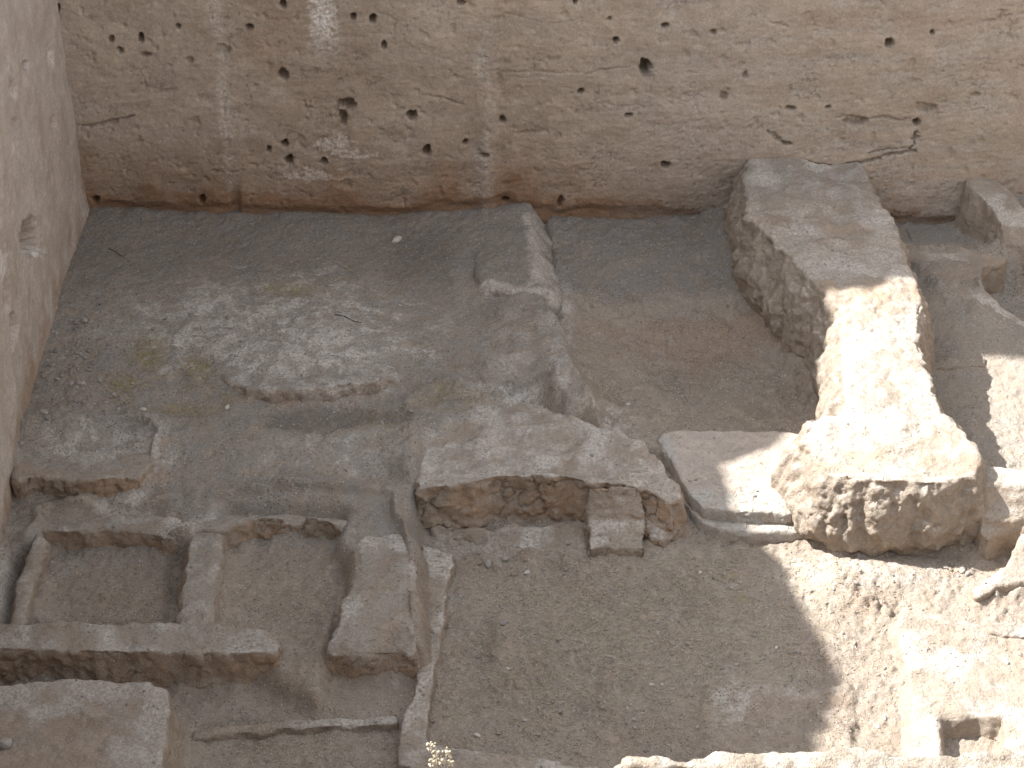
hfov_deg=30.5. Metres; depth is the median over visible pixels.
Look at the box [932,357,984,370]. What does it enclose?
floor ledge
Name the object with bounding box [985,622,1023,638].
plaster kerb
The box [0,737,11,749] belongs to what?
stone
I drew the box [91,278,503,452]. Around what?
dry moss
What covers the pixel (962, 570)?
stone
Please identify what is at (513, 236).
mudbrick wall
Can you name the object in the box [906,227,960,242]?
floor slab
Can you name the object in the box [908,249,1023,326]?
bin wall
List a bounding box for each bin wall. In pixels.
[0,620,280,688]
[10,534,51,624]
[174,532,229,639]
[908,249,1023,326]
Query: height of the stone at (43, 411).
0.039 m
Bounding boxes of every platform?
[221,365,399,402]
[888,607,1023,757]
[996,716,1023,751]
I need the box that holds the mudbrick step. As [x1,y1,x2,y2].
[10,448,155,498]
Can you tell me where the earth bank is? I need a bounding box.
[614,746,1023,767]
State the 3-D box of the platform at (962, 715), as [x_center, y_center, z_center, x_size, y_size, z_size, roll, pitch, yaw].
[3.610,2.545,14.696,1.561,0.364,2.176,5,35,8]
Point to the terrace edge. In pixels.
(70, 536)
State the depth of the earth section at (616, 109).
19.74 m
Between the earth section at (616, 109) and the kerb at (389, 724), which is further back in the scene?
the earth section at (616, 109)
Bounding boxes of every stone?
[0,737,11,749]
[39,409,47,414]
[392,236,401,242]
[484,558,491,567]
[499,620,508,625]
[501,556,509,561]
[958,567,965,572]
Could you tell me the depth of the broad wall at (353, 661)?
15.09 m
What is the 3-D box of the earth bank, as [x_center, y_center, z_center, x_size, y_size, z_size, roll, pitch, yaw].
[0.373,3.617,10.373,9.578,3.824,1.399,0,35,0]
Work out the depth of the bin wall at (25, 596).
15.51 m
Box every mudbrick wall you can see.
[473,202,562,316]
[722,157,986,556]
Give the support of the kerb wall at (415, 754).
on the pit floor
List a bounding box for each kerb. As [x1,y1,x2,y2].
[192,716,398,741]
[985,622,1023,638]
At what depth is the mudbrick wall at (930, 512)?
17.21 m
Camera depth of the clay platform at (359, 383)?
17.47 m
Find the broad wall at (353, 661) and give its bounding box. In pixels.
[324,531,419,678]
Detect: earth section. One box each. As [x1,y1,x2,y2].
[0,0,89,546]
[57,0,1023,223]
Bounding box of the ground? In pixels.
[0,193,1023,767]
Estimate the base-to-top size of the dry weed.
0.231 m
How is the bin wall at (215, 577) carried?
on the ground
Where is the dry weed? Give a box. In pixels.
[426,741,454,767]
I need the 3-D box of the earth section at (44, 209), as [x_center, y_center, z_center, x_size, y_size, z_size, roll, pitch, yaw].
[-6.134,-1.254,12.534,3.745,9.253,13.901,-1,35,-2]
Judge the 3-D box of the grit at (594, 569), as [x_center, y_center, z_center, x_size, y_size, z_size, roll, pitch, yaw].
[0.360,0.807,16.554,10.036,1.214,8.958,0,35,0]
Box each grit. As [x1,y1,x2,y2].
[30,179,1022,767]
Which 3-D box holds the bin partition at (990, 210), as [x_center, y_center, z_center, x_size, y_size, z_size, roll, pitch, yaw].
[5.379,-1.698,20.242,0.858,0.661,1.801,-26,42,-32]
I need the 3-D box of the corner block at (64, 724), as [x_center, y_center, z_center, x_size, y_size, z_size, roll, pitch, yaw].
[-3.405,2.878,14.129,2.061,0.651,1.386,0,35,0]
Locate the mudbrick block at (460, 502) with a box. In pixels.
[415,403,689,560]
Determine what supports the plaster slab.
on the ground
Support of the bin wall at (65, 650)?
on the ground
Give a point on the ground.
(990, 423)
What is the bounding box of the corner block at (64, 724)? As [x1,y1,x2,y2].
[0,679,185,767]
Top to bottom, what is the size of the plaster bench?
0.387 m
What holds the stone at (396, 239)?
on the ground
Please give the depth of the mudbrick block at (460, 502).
16.47 m
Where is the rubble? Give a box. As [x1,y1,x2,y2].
[31,190,1001,765]
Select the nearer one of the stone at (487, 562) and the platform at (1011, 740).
the platform at (1011, 740)
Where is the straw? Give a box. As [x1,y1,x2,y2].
[0,185,1014,767]
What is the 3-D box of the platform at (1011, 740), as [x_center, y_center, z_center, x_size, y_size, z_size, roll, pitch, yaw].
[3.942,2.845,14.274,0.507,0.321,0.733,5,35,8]
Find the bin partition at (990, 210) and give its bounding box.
[954,177,1023,274]
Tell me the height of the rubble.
1.094 m
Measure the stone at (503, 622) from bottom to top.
0.036 m
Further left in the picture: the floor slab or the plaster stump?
the floor slab
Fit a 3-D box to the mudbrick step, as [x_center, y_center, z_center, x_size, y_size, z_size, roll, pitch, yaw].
[-3.864,0.642,16.815,1.731,0.296,1.104,0,35,0]
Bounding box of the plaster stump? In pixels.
[975,466,1023,559]
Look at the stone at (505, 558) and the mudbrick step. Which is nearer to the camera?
the stone at (505, 558)
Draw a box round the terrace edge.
[42,514,346,554]
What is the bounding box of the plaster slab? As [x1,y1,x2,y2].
[971,534,1023,601]
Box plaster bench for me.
[658,430,802,544]
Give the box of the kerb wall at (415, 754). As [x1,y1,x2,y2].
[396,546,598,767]
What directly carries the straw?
on the ground

